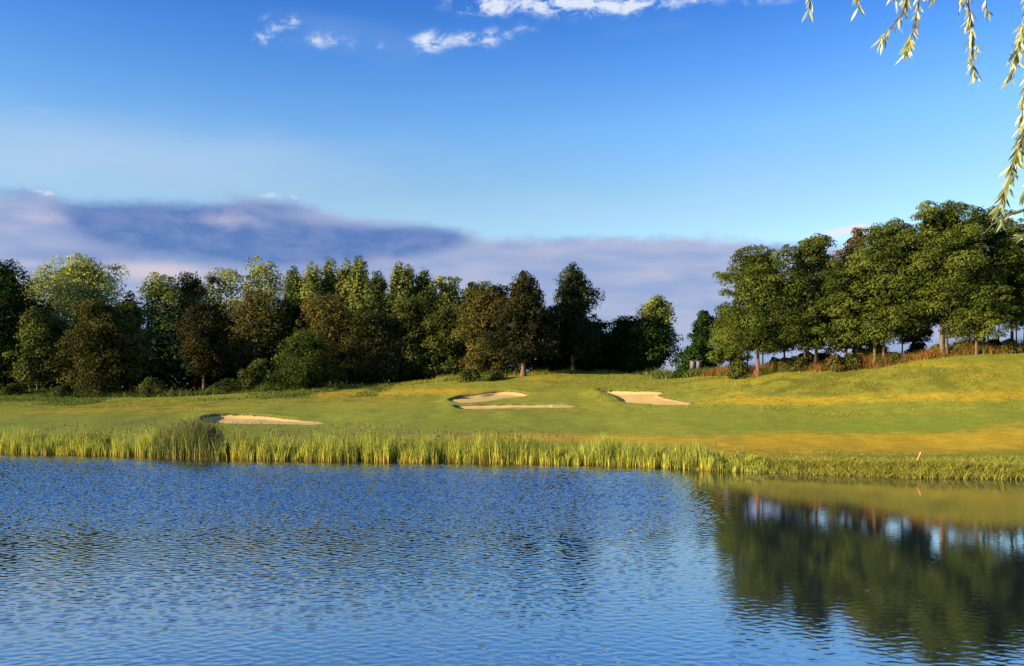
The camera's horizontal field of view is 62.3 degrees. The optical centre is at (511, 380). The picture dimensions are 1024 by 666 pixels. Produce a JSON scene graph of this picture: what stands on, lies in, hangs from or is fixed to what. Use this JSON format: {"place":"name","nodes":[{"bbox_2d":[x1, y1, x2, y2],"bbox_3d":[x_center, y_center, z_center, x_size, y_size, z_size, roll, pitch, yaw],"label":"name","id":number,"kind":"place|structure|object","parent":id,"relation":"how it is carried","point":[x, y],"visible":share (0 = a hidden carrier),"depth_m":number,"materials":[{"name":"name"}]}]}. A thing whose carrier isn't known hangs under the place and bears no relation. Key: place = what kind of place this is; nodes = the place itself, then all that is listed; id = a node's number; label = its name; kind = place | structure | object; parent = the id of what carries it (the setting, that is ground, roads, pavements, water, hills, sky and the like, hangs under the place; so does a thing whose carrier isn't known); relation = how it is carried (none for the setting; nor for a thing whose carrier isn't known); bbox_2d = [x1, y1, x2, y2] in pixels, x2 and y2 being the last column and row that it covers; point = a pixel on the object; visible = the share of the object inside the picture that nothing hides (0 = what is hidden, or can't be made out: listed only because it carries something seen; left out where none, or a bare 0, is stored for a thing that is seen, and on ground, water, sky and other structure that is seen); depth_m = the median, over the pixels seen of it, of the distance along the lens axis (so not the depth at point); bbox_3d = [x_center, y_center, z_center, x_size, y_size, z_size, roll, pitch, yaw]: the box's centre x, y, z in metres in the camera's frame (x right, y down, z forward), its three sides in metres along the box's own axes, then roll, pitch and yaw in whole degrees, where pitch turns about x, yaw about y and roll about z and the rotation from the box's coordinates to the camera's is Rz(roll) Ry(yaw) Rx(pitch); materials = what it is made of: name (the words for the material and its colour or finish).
{"place":"outdoors","nodes":[
{"label":"outdoors","id":0,"kind":"place"},
{"bbox_2d":[0,373,647,408],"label":"mound grass","id":1,"kind":"structure","parent":0,"point":[394,396],"depth_m":76.05,"materials":[{"name":"plant"}]},
{"bbox_2d":[0,453,1023,665],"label":"water","id":2,"kind":"structure","parent":0,"point":[124,561],"depth_m":18.29,"materials":[{"name":"blue liquid"}]},
{"bbox_2d":[0,352,1023,478],"bbox_3d":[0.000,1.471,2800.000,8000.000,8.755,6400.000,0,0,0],"label":"ground","id":3,"kind":"structure","parent":0,"point":[930,428],"depth_m":55.02,"materials":[{"name":"plant"}]},
{"bbox_2d":[1,383,27,395],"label":"shrub","id":4,"kind":"object","parent":3,"relation":"on","point":[15,388],"visible":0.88,"depth_m":83.59,"materials":[{"name":"green plant"}]},
{"bbox_2d":[1,278,44,386],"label":"oak tree","id":5,"kind":"object","parent":3,"relation":"on","point":[24,300],"depth_m":99.47,"materials":[{"name":"green plant"}]},
{"bbox_2d":[0,258,63,389],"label":"oak tree","id":6,"kind":"object","parent":3,"relation":"on","point":[8,286],"visible":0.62,"depth_m":89.35,"materials":[{"name":"green plant"}]},
{"bbox_2d":[2,305,70,391],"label":"tree","id":7,"kind":"object","parent":3,"relation":"on","point":[37,341],"visible":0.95,"depth_m":85.08,"materials":[{"name":"green plant"}]},
{"bbox_2d":[0,302,78,390],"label":"dark tree","id":8,"kind":"object","parent":3,"relation":"on","point":[54,328],"visible":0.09,"depth_m":92.21,"materials":[{"name":"green plant"}]},
{"bbox_2d":[49,384,72,397],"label":"shrub","id":9,"kind":"object","parent":3,"relation":"on","point":[61,390],"visible":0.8,"depth_m":82.97,"materials":[{"name":"green plant"}]},
{"bbox_2d":[20,252,130,387],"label":"maple tree","id":10,"kind":"object","parent":3,"relation":"on","point":[63,295],"visible":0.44,"depth_m":95.22,"materials":[{"name":"green plant"}]},
{"bbox_2d":[37,296,149,392],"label":"tree","id":11,"kind":"object","parent":3,"relation":"on","point":[94,319],"visible":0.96,"depth_m":83.94,"materials":[{"name":"green plant"}]},
{"bbox_2d":[71,306,140,391],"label":"dark tree","id":12,"kind":"object","parent":3,"relation":"on","point":[115,346],"visible":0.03,"depth_m":93.32,"materials":[{"name":"green plant"}]},
{"bbox_2d":[117,290,143,390],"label":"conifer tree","id":13,"kind":"object","parent":3,"relation":"on","point":[128,295],"visible":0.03,"depth_m":94.81,"materials":[{"name":"green plant"}]},
{"bbox_2d":[105,300,160,391],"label":"tree","id":14,"kind":"object","parent":3,"relation":"on","point":[132,314],"visible":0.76,"depth_m":86.26,"materials":[{"name":"green plant"}]},
{"bbox_2d":[133,375,167,396],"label":"shrub","id":15,"kind":"object","parent":3,"relation":"on","point":[151,385],"visible":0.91,"depth_m":83.01,"materials":[{"name":"green plant"}]},
{"bbox_2d":[0,381,310,397],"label":"undergrowth","id":16,"kind":"object","parent":3,"relation":"on","point":[170,393],"visible":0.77,"depth_m":82.81,"materials":[{"name":"green plant"}]},
{"bbox_2d":[136,272,190,377],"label":"round tree","id":17,"kind":"object","parent":3,"relation":"on","point":[160,319],"visible":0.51,"depth_m":95.17,"materials":[{"name":"green plant"}]},
{"bbox_2d":[145,414,231,459],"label":"tall reeds","id":18,"kind":"object","parent":3,"relation":"on","point":[192,443],"visible":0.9,"depth_m":43.20,"materials":[{"name":"plant"}]},
{"bbox_2d":[165,271,213,388],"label":"round tree","id":19,"kind":"object","parent":3,"relation":"on","point":[192,287],"visible":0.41,"depth_m":97.10,"materials":[{"name":"green plant"}]},
{"bbox_2d":[0,385,389,405],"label":"rough tussocks","id":20,"kind":"object","parent":3,"relation":"on","point":[64,401],"visible":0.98,"depth_m":78.03,"materials":[{"name":"green plant"}]},
{"bbox_2d":[175,301,234,391],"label":"deciduous tree","id":21,"kind":"object","parent":3,"relation":"on","point":[204,346],"visible":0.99,"depth_m":85.09,"materials":[{"name":"green plant"}]},
{"bbox_2d":[161,295,248,388],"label":"dark tree","id":22,"kind":"object","parent":3,"relation":"on","point":[219,304],"visible":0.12,"depth_m":94.15,"materials":[{"name":"green plant"}]},
{"bbox_2d":[181,267,258,338],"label":"sparse tree","id":23,"kind":"object","parent":3,"relation":"on","point":[224,282],"visible":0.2,"depth_m":96.49,"materials":[{"name":"green plant"}]},
{"bbox_2d":[207,276,215,283],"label":"bird nest","id":24,"kind":"object","parent":23,"relation":"on","point":[211,280],"visible":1,"depth_m":95.60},
{"bbox_2d":[210,377,241,394],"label":"shrub","id":25,"kind":"object","parent":3,"relation":"on","point":[226,385],"visible":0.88,"depth_m":82.32,"materials":[{"name":"green plant"}]},
{"bbox_2d":[230,368,258,390],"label":"shrub","id":26,"kind":"object","parent":3,"relation":"on","point":[242,381],"visible":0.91,"depth_m":82.55,"materials":[{"name":"green plant"}]},
{"bbox_2d":[216,289,292,377],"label":"tree","id":27,"kind":"object","parent":3,"relation":"on","point":[256,313],"visible":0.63,"depth_m":90.87,"materials":[{"name":"green plant"}]},
{"bbox_2d":[227,256,285,352],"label":"sparse tree","id":28,"kind":"object","parent":3,"relation":"on","point":[258,271],"visible":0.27,"depth_m":97.28,"materials":[{"name":"green plant"}]},
{"bbox_2d":[244,358,277,390],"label":"leafy bush","id":29,"kind":"object","parent":3,"relation":"on","point":[261,367],"visible":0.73,"depth_m":83.42,"materials":[{"name":"green plant"}]},
{"bbox_2d":[204,415,323,424],"bbox_3d":[-17.982,2.894,60.812,10.663,0.605,4.494,0,0,22],"label":"sand bunker","id":30,"kind":"object","parent":3,"relation":"on","point":[242,419],"visible":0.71,"depth_m":62.36},
{"bbox_2d":[260,295,313,373],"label":"dark tree","id":31,"kind":"object","parent":3,"relation":"on","point":[291,308],"visible":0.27,"depth_m":91.72,"materials":[{"name":"green plant"}]},
{"bbox_2d":[270,265,306,350],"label":"poplar tree","id":32,"kind":"object","parent":3,"relation":"on","point":[291,289],"visible":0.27,"depth_m":95.14,"materials":[{"name":"green plant"}]},
{"bbox_2d":[262,330,349,390],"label":"leafy bush","id":33,"kind":"object","parent":3,"relation":"on","point":[305,362],"visible":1,"depth_m":81.96,"materials":[{"name":"green plant"}]},
{"bbox_2d":[293,260,331,341],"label":"poplar tree","id":34,"kind":"object","parent":3,"relation":"on","point":[312,288],"visible":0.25,"depth_m":94.39,"materials":[{"name":"green plant"}]},
{"bbox_2d":[0,335,645,392],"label":"understory","id":35,"kind":"object","parent":3,"relation":"on","point":[168,370],"visible":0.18,"depth_m":89.06,"materials":[{"name":"green plant"}]},
{"bbox_2d":[278,293,380,384],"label":"tree","id":36,"kind":"object","parent":3,"relation":"on","point":[325,321],"visible":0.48,"depth_m":87.93,"materials":[{"name":"green plant"}]},
{"bbox_2d":[319,256,345,300],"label":"poplar tree","id":37,"kind":"object","parent":3,"relation":"on","point":[328,282],"visible":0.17,"depth_m":96.40,"materials":[{"name":"green plant"}]},
{"bbox_2d":[327,257,358,343],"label":"poplar tree","id":38,"kind":"object","parent":3,"relation":"on","point":[343,275],"visible":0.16,"depth_m":95.34,"materials":[{"name":"green plant"}]},
{"bbox_2d":[337,255,376,322],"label":"poplar tree","id":39,"kind":"object","parent":3,"relation":"on","point":[359,272],"visible":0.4,"depth_m":94.30,"materials":[{"name":"green plant"}]},
{"bbox_2d":[342,296,393,383],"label":"dark tree","id":40,"kind":"object","parent":3,"relation":"on","point":[366,306],"visible":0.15,"depth_m":93.07,"materials":[{"name":"green plant"}]},
{"bbox_2d":[330,310,412,384],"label":"tree","id":41,"kind":"object","parent":3,"relation":"on","point":[368,323],"visible":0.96,"depth_m":87.16,"materials":[{"name":"green plant"}]},
{"bbox_2d":[356,269,391,383],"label":"poplar tree","id":42,"kind":"object","parent":3,"relation":"on","point":[379,284],"visible":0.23,"depth_m":94.22,"materials":[{"name":"green plant"}]},
{"bbox_2d":[0,420,771,472],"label":"reeds","id":43,"kind":"object","parent":3,"relation":"on","point":[377,449],"visible":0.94,"depth_m":41.69,"materials":[{"name":"plant"}]},
{"bbox_2d":[38,410,574,453],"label":"reed plumes","id":44,"kind":"object","parent":43,"relation":"attached to","point":[317,428],"visible":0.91,"depth_m":43.06,"materials":[{"name":"plant"}]},
{"bbox_2d":[381,260,414,381],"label":"poplar tree","id":45,"kind":"object","parent":3,"relation":"on","point":[399,287],"visible":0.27,"depth_m":93.42,"materials":[{"name":"green plant"}]},
{"bbox_2d":[378,292,438,381],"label":"round tree","id":46,"kind":"object","parent":3,"relation":"on","point":[410,328],"visible":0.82,"depth_m":89.03,"materials":[{"name":"green plant"}]},
{"bbox_2d":[402,264,416,297],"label":"poplar tree","id":47,"kind":"object","parent":3,"relation":"on","point":[411,271],"visible":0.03,"depth_m":96.67,"materials":[{"name":"green plant"}]},
{"bbox_2d":[394,296,443,379],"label":"dark tree","id":48,"kind":"object","parent":3,"relation":"on","point":[431,299],"visible":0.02,"depth_m":93.34,"materials":[{"name":"green plant"}]},
{"bbox_2d":[408,266,441,379],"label":"poplar tree","id":49,"kind":"object","parent":3,"relation":"on","point":[423,290],"visible":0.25,"depth_m":94.37,"materials":[{"name":"green plant"}]},
{"bbox_2d":[420,303,469,378],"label":"round tree","id":50,"kind":"object","parent":3,"relation":"on","point":[447,317],"visible":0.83,"depth_m":88.04,"materials":[{"name":"green plant"}]},
{"bbox_2d":[425,275,467,330],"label":"round tree","id":51,"kind":"object","parent":3,"relation":"on","point":[448,294],"visible":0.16,"depth_m":94.47,"materials":[{"name":"green plant"}]},
{"bbox_2d":[456,367,481,381],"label":"shrub","id":52,"kind":"object","parent":3,"relation":"on","point":[468,375],"visible":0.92,"depth_m":79.46,"materials":[{"name":"green plant"}]},
{"bbox_2d":[459,280,495,308],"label":"round tree","id":53,"kind":"object","parent":3,"relation":"on","point":[474,286],"visible":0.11,"depth_m":95.19,"materials":[{"name":"green plant"}]},
{"bbox_2d":[311,367,654,388],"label":"edge grass","id":54,"kind":"structure","parent":3,"relation":"on","point":[447,378],"depth_m":83.18,"materials":[{"name":"plant"}]},
{"bbox_2d":[450,286,518,373],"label":"tree","id":55,"kind":"object","parent":3,"relation":"on","point":[479,319],"visible":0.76,"depth_m":83.00,"materials":[{"name":"green plant"}]},
{"bbox_2d":[451,391,526,402],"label":"sand bunker","id":56,"kind":"object","parent":3,"relation":"on","point":[487,397],"visible":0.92,"depth_m":70.93},
{"bbox_2d":[480,369,507,380],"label":"shrub","id":57,"kind":"object","parent":3,"relation":"on","point":[493,375],"visible":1,"depth_m":78.51,"materials":[{"name":"green plant"}]},
{"bbox_2d":[486,283,510,370],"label":"round tree","id":58,"kind":"object","parent":3,"relation":"on","point":[499,289],"visible":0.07,"depth_m":96.35,"materials":[{"name":"green plant"}]},
{"bbox_2d":[457,404,575,408],"bbox_3d":[0.190,2.038,63.888,9.586,0.465,2.632,0,0,8],"label":"sand bunker","id":59,"kind":"object","parent":3,"relation":"on","point":[514,406],"visible":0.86,"depth_m":64.58},
{"bbox_2d":[474,270,564,375],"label":"pine tree","id":60,"kind":"object","parent":3,"relation":"on","point":[523,304],"visible":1,"depth_m":79.66,"materials":[{"name":"green plant"}]},
{"bbox_2d":[511,306,578,371],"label":"round tree","id":61,"kind":"object","parent":3,"relation":"on","point":[555,364],"visible":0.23,"depth_m":86.04,"materials":[{"name":"green plant"}]},
{"bbox_2d":[546,261,608,371],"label":"pine tree","id":62,"kind":"object","parent":3,"relation":"on","point":[573,291],"visible":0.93,"depth_m":84.14,"materials":[{"name":"green plant"}]},
{"bbox_2d":[563,316,624,373],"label":"round tree","id":63,"kind":"object","parent":3,"relation":"on","point":[601,325],"visible":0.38,"depth_m":86.60,"materials":[{"name":"green plant"}]},
{"bbox_2d":[604,313,639,373],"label":"round tree","id":64,"kind":"object","parent":3,"relation":"on","point":[623,324],"visible":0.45,"depth_m":87.15,"materials":[{"name":"green plant"}]},
{"bbox_2d":[606,391,691,404],"bbox_3d":[9.895,1.331,63.613,3.694,1.022,12.013,0,0,-13],"label":"sand bunker","id":65,"kind":"object","parent":3,"relation":"on","point":[652,398],"visible":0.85,"depth_m":63.90},
{"bbox_2d":[617,315,685,372],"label":"round tree","id":66,"kind":"object","parent":3,"relation":"on","point":[648,343],"visible":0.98,"depth_m":84.01,"materials":[{"name":"green plant"}]},
{"bbox_2d":[631,294,682,371],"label":"round tree","id":67,"kind":"object","parent":3,"relation":"on","point":[657,308],"visible":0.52,"depth_m":85.24,"materials":[{"name":"green plant"}]},
{"bbox_2d":[673,366,692,377],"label":"shrub","id":68,"kind":"object","parent":3,"relation":"on","point":[681,370],"visible":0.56,"depth_m":70.86,"materials":[{"name":"green plant"}]},
{"bbox_2d":[670,343,717,370],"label":"leafy bush","id":69,"kind":"object","parent":3,"relation":"on","point":[701,352],"visible":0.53,"depth_m":72.94,"materials":[{"name":"green plant"}]},
{"bbox_2d":[690,360,701,370],"bbox_3d":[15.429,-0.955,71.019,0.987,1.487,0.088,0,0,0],"label":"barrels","id":70,"kind":"object","parent":3,"relation":"on","point":[695,364],"visible":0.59,"depth_m":70.97,"materials":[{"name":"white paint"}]},
{"bbox_2d":[647,366,748,378],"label":"hedge weeds","id":71,"kind":"object","parent":3,"relation":"on","point":[662,374],"visible":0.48,"depth_m":71.54,"materials":[{"name":"green plant"}]},
{"bbox_2d":[686,310,725,367],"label":"tree","id":72,"kind":"object","parent":3,"relation":"on","point":[703,321],"visible":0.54,"depth_m":73.40,"materials":[{"name":"green plant"}]},
{"bbox_2d":[705,307,752,370],"bbox_3d":[16.925,-2.964,65.659,3.961,5.620,3.663,0,0,0],"label":"tree","id":73,"kind":"object","parent":3,"relation":"on","point":[721,355],"visible":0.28,"depth_m":64.81,"materials":[{"name":"green plant"}]},
{"bbox_2d":[725,360,753,378],"bbox_3d":[17.190,-0.790,63.641,2.228,1.575,2.033,0,0,34],"label":"shrub","id":74,"kind":"object","parent":3,"relation":"on","point":[739,368],"visible":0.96,"depth_m":63.35,"materials":[{"name":"green plant"}]},
{"bbox_2d":[707,244,811,376],"bbox_3d":[18.199,-5.026,62.273,7.831,9.868,6.466,0,0,11],"label":"robinia tree","id":75,"kind":"object","parent":3,"relation":"on","point":[758,274],"visible":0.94,"depth_m":61.33,"materials":[{"name":"green plant"}]},
{"bbox_2d":[762,356,778,366],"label":"shrub","id":76,"kind":"object","parent":3,"relation":"on","point":[774,359],"visible":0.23,"depth_m":64.96,"materials":[{"name":"green plant"}]},
{"bbox_2d":[771,296,802,356],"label":"robinia tree","id":77,"kind":"object","parent":3,"relation":"on","point":[793,347],"visible":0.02,"depth_m":66.38,"materials":[{"name":"green plant"}]},
{"bbox_2d":[778,355,807,370],"bbox_3d":[20.496,-1.188,61.639,2.217,1.333,1.835,0,0,0],"label":"shrub","id":78,"kind":"object","parent":3,"relation":"on","point":[795,365],"visible":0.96,"depth_m":61.29,"materials":[{"name":"green plant"}]},
{"bbox_2d":[580,352,1023,418],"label":"slope grass","id":79,"kind":"structure","parent":3,"relation":"on","point":[692,377],"depth_m":56.81,"materials":[{"name":"plant"}]},
{"bbox_2d":[797,351,819,365],"bbox_3d":[21.673,-1.428,62.140,2.028,1.566,1.740,0,0,-25],"label":"shrub","id":80,"kind":"object","parent":3,"relation":"on","point":[810,356],"visible":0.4,"depth_m":61.92,"materials":[{"name":"green plant"}]},
{"bbox_2d":[763,232,870,369],"bbox_3d":[21.841,-5.582,61.574,7.312,10.045,6.831,0,0,0],"label":"robinia tree","id":81,"kind":"object","parent":3,"relation":"on","point":[809,275],"visible":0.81,"depth_m":60.31,"materials":[{"name":"green plant"}]},
{"bbox_2d":[813,351,833,362],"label":"shrub","id":82,"kind":"object","parent":3,"relation":"on","point":[822,356],"visible":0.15,"depth_m":64.20,"materials":[{"name":"green plant"}]},
{"bbox_2d":[635,450,1018,468],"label":"rough grass","id":83,"kind":"structure","parent":3,"relation":"on","point":[886,459],"depth_m":37.93,"materials":[{"name":"plant"}]},
{"bbox_2d":[822,354,848,371],"bbox_3d":[22.995,-1.194,60.080,1.780,1.426,1.630,0,0,0],"label":"shrub","id":84,"kind":"object","parent":3,"relation":"on","point":[834,362],"visible":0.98,"depth_m":59.69,"materials":[{"name":"green plant"}]},
{"bbox_2d":[791,257,902,355],"bbox_3d":[23.729,-4.725,60.498,7.284,8.208,5.556,0,0,0],"label":"robinia tree","id":85,"kind":"object","parent":3,"relation":"on","point":[851,337],"visible":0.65,"depth_m":59.28,"materials":[{"name":"green plant"}]},
{"bbox_2d":[833,227,867,353],"bbox_3d":[25.960,-6.147,64.624,3.645,11.082,3.239,0,0,0],"label":"tree","id":86,"kind":"object","parent":3,"relation":"on","point":[858,233],"visible":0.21,"depth_m":64.25,"materials":[{"name":"plant"}]},
{"bbox_2d":[681,453,1023,479],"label":"bank grass","id":87,"kind":"structure","parent":3,"relation":"on","point":[994,470],"depth_m":35.77,"materials":[{"name":"plant"}]},
{"bbox_2d":[843,352,862,369],"bbox_3d":[24.107,-1.303,60.180,1.714,1.411,1.820,0,0,-32],"label":"shrub","id":88,"kind":"object","parent":3,"relation":"on","point":[850,358],"visible":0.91,"depth_m":59.70,"materials":[{"name":"green plant"}]},
{"bbox_2d":[696,337,1023,377],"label":"dry grass","id":89,"kind":"structure","parent":3,"relation":"on","point":[867,362],"depth_m":59.28,"materials":[{"name":"plant"}]},
{"bbox_2d":[862,339,889,359],"bbox_3d":[26.132,-1.994,60.873,2.066,2.178,2.262,0,0,0],"label":"shrub","id":90,"kind":"object","parent":3,"relation":"on","point":[878,347],"visible":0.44,"depth_m":60.22,"materials":[{"name":"green plant"}]},
{"bbox_2d":[877,352,905,362],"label":"shrub","id":91,"kind":"object","parent":3,"relation":"on","point":[893,356],"visible":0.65,"depth_m":59.18,"materials":[{"name":"green plant"}]},
{"bbox_2d":[838,217,945,366],"bbox_3d":[26.401,-6.184,59.587,7.154,10.565,6.513,0,0,0],"label":"robinia tree","id":92,"kind":"object","parent":3,"relation":"on","point":[892,253],"visible":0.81,"depth_m":58.36,"materials":[{"name":"green plant"}]},
{"bbox_2d":[802,0,1023,241],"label":"willow tree","id":93,"kind":"object","parent":3,"relation":"on","point":[1018,151],"visible":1,"depth_m":5.30,"materials":[{"name":"green plant"}]},
{"bbox_2d":[904,341,926,354],"bbox_3d":[29.834,-2.102,62.265,2.143,1.642,2.184,0,0,0],"label":"shrub","id":94,"kind":"object","parent":3,"relation":"on","point":[915,346],"visible":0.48,"depth_m":61.98,"materials":[{"name":"green plant"}]},
{"bbox_2d":[897,326,934,344],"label":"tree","id":95,"kind":"object","parent":3,"relation":"on","point":[912,339],"visible":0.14,"depth_m":62.08,"materials":[{"name":"green plant"}]},
{"bbox_2d":[885,200,1006,355],"bbox_3d":[29.707,-6.915,58.469,7.261,10.944,8.640,0,0,-31],"label":"robinia tree","id":96,"kind":"object","parent":3,"relation":"on","point":[950,247],"visible":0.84,"depth_m":56.96,"materials":[{"name":"green plant"}]},
{"bbox_2d":[949,341,973,354],"bbox_3d":[30.970,-2.190,58.521,1.691,1.076,1.371,0,0,0],"label":"shrub","id":97,"kind":"object","parent":3,"relation":"on","point":[957,347],"visible":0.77,"depth_m":58.21,"materials":[{"name":"green plant"}]},
{"bbox_2d":[938,261,1020,354],"bbox_3d":[31.499,-4.865,57.458,4.886,6.638,5.008,0,0,0],"label":"robinia tree","id":98,"kind":"object","parent":3,"relation":"on","point":[990,318],"visible":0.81,"depth_m":56.66,"materials":[{"name":"green plant"}]},
{"bbox_2d":[938,205,1022,343],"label":"robinia tree","id":99,"kind":"object","parent":3,"relation":"on","point":[984,216],"visible":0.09,"depth_m":60.16,"materials":[{"name":"green plant"}]},
{"bbox_2d":[979,339,1001,351],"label":"shrub","id":100,"kind":"object","parent":3,"relation":"on","point":[995,342],"visible":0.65,"depth_m":58.00,"materials":[{"name":"green plant"}]},
{"bbox_2d":[984,218,1023,343],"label":"robinia tree","id":101,"kind":"object","parent":3,"relation":"on","point":[1011,257],"visible":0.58,"depth_m":57.67,"materials":[{"name":"green plant"}]},
{"bbox_2d":[998,338,1023,352],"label":"shrub","id":102,"kind":"object","parent":3,"relation":"on","point":[1013,345],"visible":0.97,"depth_m":57.37,"materials":[{"name":"green plant"}]},
{"bbox_2d":[0,0,1023,378],"label":"sky","id":103,"kind":"structure","parent":0,"point":[641,145],"materials":[{"name":"blue"}]},
{"bbox_2d":[584,442,1023,464],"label":"grass","id":104,"kind":"structure","parent":0,"point":[1010,458],"depth_m":39.96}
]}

